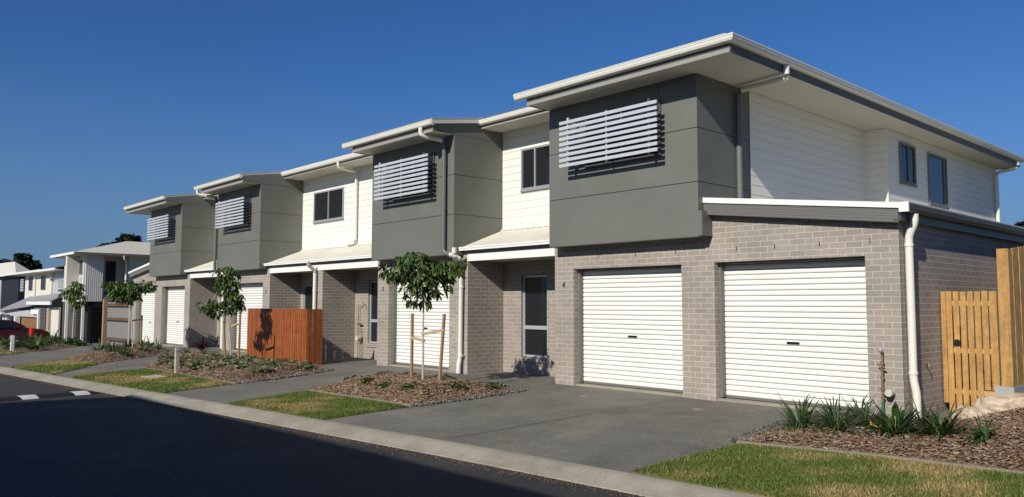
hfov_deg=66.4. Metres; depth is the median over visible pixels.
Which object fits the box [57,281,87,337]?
young tree
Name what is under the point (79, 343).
shrub
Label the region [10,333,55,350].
strappy plant
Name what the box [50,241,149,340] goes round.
house
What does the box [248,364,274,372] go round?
groundcover plant
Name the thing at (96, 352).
mulch
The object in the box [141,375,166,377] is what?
concrete slab
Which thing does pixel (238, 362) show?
groundcover plant
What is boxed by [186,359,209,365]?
groundcover plant
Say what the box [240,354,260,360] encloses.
groundcover plant
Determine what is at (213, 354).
groundcover plant
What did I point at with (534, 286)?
window
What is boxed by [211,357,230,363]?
groundcover plant
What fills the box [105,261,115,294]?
balcony door
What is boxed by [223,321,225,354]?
tree stake
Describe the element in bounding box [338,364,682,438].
driveway joints
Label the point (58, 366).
grass
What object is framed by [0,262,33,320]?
house
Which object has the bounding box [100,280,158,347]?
young tree
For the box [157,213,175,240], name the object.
window
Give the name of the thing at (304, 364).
groundcover plant
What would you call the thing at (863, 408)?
strappy plant
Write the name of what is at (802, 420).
strappy plant
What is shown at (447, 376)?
groundcover plant
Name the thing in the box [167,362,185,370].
groundcover plant
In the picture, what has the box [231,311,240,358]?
tree stake
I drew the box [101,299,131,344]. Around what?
steel fence
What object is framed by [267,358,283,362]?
groundcover plant
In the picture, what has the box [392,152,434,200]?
window
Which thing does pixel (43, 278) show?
window
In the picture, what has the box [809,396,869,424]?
strappy plant
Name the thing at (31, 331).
hydrant
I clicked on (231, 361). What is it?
groundcover plant
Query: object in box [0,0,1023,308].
sky
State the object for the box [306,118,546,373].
townhouse
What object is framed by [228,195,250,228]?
window
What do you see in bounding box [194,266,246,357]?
young tree
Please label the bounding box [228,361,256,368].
groundcover plant
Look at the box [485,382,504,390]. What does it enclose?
groundcover plant
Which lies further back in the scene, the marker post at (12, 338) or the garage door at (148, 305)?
the garage door at (148, 305)
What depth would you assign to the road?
8.54 m
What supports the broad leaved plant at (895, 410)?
on the mulch at (1002, 427)
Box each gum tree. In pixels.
[0,258,16,262]
[12,252,42,270]
[96,233,142,246]
[1014,221,1023,226]
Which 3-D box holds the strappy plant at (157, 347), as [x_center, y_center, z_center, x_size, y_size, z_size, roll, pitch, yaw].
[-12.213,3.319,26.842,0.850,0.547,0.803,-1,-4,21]
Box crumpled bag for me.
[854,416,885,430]
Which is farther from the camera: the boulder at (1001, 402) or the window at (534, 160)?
the window at (534, 160)
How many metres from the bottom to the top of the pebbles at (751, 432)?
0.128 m
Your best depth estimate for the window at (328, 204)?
24.06 m
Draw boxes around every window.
[28,277,32,290]
[40,275,45,289]
[79,260,82,274]
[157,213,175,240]
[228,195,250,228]
[312,187,344,223]
[370,281,377,342]
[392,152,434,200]
[520,144,549,191]
[523,275,546,357]
[585,98,661,168]
[898,142,917,187]
[927,152,949,208]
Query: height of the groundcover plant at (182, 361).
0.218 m
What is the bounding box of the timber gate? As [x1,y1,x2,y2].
[940,291,999,411]
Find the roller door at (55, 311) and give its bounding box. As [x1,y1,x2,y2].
[50,307,60,337]
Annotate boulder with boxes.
[952,405,989,420]
[974,392,1023,413]
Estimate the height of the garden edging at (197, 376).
0.086 m
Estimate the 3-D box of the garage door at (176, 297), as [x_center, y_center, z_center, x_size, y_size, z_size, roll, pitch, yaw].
[-13.032,2.626,30.566,0.047,2.282,2.440,4,-6,-42]
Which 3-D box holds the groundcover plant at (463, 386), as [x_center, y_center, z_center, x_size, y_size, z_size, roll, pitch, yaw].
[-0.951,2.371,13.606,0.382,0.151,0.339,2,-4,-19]
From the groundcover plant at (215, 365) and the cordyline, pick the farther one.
the cordyline
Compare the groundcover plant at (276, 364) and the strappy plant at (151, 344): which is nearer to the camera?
the groundcover plant at (276, 364)
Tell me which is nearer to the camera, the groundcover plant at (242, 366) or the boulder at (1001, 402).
the boulder at (1001, 402)
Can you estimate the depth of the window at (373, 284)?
21.93 m
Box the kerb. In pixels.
[0,366,763,496]
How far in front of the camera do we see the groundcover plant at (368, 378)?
14.36 m
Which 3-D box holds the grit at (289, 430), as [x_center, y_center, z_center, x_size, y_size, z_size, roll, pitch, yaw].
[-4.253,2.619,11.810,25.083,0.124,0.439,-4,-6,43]
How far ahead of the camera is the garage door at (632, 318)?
13.99 m
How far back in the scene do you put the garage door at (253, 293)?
25.94 m
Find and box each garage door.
[21,316,36,328]
[141,290,154,343]
[166,287,184,345]
[236,283,262,349]
[396,277,448,368]
[583,266,682,392]
[724,258,868,410]
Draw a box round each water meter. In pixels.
[355,302,363,358]
[877,348,894,413]
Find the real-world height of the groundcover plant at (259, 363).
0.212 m
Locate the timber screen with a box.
[247,308,322,364]
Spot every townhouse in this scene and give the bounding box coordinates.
[124,193,222,346]
[194,158,376,351]
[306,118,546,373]
[459,32,1023,418]
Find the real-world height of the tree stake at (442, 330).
1.470 m
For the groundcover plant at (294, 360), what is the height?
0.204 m
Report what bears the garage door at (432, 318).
in the townhouse at (431, 188)
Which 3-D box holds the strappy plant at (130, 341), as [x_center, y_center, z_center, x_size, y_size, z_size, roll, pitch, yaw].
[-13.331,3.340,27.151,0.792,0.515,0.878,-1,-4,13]
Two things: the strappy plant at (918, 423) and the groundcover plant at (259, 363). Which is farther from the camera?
the groundcover plant at (259, 363)
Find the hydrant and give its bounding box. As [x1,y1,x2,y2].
[28,328,35,336]
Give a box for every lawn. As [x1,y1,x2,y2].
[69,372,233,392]
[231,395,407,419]
[631,445,1023,496]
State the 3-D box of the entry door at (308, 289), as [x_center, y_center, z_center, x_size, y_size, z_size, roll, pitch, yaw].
[-6.309,2.265,24.516,0.070,2.221,0.820,4,-6,-42]
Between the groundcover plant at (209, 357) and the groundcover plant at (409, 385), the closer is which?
the groundcover plant at (409, 385)
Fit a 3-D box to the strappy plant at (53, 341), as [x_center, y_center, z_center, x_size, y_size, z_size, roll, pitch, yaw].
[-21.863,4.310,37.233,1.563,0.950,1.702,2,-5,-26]
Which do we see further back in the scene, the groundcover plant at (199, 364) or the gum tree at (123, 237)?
the gum tree at (123, 237)
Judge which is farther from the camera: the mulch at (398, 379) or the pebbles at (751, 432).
the mulch at (398, 379)
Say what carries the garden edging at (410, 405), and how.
on the driveway
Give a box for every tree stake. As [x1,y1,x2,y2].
[131,315,142,347]
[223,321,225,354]
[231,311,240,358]
[410,313,424,377]
[421,314,445,380]
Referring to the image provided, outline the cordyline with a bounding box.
[190,335,215,351]
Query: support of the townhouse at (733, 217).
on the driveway
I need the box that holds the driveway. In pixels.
[0,342,970,488]
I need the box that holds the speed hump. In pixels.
[0,391,101,401]
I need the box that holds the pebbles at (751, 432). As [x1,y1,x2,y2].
[729,411,823,441]
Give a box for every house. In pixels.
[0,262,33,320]
[0,266,100,342]
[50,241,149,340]
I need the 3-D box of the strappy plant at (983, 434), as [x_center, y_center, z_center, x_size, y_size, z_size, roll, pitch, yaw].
[5.036,2.019,8.354,0.699,0.514,0.665,4,-6,-42]
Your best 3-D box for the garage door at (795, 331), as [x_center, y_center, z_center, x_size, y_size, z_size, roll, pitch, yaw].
[4.231,1.260,11.762,0.047,2.136,2.345,4,-6,-42]
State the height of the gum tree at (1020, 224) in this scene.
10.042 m
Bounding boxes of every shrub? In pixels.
[1,341,23,350]
[18,339,31,346]
[59,337,78,344]
[69,338,92,345]
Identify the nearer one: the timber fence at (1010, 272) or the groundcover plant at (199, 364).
the timber fence at (1010, 272)
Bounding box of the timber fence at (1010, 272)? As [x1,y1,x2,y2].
[994,246,1023,394]
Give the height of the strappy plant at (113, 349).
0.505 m
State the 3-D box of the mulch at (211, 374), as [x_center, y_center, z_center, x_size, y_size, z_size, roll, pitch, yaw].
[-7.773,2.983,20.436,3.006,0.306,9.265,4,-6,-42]
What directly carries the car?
on the driveway
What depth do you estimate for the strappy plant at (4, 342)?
37.07 m
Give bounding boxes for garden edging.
[146,368,237,383]
[310,390,412,406]
[736,440,1023,475]
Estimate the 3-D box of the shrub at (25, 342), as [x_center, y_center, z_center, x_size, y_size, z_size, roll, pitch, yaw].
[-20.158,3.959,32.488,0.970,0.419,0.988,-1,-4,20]
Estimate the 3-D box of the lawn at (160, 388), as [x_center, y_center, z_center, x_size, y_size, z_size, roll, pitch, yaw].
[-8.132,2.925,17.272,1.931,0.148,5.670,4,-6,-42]
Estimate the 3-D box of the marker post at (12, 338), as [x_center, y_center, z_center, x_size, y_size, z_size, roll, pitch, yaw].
[-19.331,3.726,30.254,0.124,0.720,0.120,4,-6,-42]
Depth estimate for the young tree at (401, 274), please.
14.11 m
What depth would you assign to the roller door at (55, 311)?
46.70 m
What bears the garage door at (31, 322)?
in the house at (44, 288)
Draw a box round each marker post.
[10,335,14,350]
[174,348,179,372]
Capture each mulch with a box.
[0,344,74,351]
[70,344,170,362]
[143,352,327,382]
[309,373,517,404]
[740,407,1023,470]
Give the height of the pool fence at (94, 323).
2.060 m
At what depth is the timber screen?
20.62 m
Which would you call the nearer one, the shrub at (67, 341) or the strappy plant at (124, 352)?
the strappy plant at (124, 352)
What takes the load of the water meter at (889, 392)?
attached to the townhouse at (733, 217)
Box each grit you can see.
[0,374,643,496]
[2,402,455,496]
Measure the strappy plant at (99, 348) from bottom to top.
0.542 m
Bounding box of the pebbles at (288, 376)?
[234,368,335,383]
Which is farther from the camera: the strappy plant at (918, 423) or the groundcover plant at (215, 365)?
the groundcover plant at (215, 365)
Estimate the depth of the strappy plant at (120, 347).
25.66 m
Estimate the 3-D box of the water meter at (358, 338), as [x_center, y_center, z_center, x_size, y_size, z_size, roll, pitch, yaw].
[-4.290,2.326,22.041,0.121,1.614,0.365,4,-6,-42]
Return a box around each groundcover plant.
[154,358,172,365]
[155,355,168,359]
[162,354,180,359]
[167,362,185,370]
[171,358,190,364]
[180,348,194,353]
[181,354,200,359]
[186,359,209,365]
[187,362,205,369]
[195,355,216,360]
[203,352,219,356]
[203,362,225,368]
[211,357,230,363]
[217,355,234,359]
[224,357,243,364]
[228,359,248,366]
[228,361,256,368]
[237,357,253,361]
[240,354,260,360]
[246,360,265,365]
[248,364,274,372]
[264,360,283,367]
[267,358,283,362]
[284,358,300,363]
[292,360,314,369]
[359,377,375,384]
[375,382,390,388]
[400,381,422,389]
[434,373,455,378]
[447,381,466,388]
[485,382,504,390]
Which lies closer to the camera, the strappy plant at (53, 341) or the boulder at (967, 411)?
the boulder at (967, 411)
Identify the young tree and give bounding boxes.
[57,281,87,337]
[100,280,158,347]
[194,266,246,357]
[377,251,467,378]
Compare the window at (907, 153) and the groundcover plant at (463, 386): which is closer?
the groundcover plant at (463, 386)
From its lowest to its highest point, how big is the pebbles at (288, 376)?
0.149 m
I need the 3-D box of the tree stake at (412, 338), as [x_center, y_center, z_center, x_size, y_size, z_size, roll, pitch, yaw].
[-1.727,1.925,14.290,0.072,1.470,0.422,4,-6,-42]
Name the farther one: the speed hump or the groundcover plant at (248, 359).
the groundcover plant at (248, 359)
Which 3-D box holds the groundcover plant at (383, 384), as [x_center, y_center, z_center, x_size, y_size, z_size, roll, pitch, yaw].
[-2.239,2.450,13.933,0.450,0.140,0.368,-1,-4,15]
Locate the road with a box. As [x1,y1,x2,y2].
[0,373,642,496]
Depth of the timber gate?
11.01 m
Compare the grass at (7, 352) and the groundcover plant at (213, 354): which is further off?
the grass at (7, 352)
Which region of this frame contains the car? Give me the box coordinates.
[0,320,49,340]
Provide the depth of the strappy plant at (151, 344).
28.35 m
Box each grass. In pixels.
[0,350,24,353]
[11,359,98,374]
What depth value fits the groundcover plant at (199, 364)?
18.78 m
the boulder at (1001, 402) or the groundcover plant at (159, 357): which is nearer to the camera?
the boulder at (1001, 402)
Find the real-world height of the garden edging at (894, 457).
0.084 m
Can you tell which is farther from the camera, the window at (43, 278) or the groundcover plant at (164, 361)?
the window at (43, 278)
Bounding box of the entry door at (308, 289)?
[304,285,312,308]
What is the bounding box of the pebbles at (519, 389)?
[414,384,527,406]
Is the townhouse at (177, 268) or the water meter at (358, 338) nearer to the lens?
the water meter at (358, 338)
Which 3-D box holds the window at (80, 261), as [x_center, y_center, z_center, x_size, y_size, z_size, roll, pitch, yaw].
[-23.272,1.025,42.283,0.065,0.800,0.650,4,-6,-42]
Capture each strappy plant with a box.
[0,332,17,345]
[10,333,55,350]
[17,331,59,344]
[19,332,59,345]
[42,329,64,343]
[83,339,107,351]
[102,341,126,351]
[107,339,130,349]
[111,343,139,356]
[120,339,138,347]
[132,341,154,352]
[143,337,160,345]
[147,338,167,349]
[758,391,839,432]
[798,394,875,436]
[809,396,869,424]
[836,394,885,421]
[842,396,890,427]
[854,396,935,439]
[884,401,988,440]
[888,397,948,424]
[903,407,937,434]
[952,412,1008,446]
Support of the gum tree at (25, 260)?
on the yard ground
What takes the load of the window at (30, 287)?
in the house at (44, 288)
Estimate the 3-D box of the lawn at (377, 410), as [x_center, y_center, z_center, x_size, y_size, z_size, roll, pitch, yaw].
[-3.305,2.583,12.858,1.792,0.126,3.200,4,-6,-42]
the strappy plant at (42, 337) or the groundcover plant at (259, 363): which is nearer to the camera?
the groundcover plant at (259, 363)
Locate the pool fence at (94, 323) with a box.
[86,306,102,342]
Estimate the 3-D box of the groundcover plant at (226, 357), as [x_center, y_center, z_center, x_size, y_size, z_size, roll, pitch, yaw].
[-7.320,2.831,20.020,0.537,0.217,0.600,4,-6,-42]
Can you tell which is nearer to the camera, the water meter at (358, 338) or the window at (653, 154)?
the window at (653, 154)
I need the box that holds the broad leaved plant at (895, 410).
[881,401,921,428]
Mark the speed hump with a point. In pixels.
(36, 396)
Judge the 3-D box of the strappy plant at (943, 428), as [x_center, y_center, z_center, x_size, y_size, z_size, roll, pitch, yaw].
[4.813,1.935,8.762,0.964,0.543,1.042,2,-4,-19]
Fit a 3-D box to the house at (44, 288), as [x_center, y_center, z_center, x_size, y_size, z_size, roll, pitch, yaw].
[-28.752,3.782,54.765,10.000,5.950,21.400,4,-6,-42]
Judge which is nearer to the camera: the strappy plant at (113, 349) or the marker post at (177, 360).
the marker post at (177, 360)
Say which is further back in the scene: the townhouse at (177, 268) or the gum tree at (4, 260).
the gum tree at (4, 260)
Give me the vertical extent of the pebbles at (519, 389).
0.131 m
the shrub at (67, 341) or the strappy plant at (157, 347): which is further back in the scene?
the shrub at (67, 341)
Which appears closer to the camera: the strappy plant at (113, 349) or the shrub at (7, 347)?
the strappy plant at (113, 349)

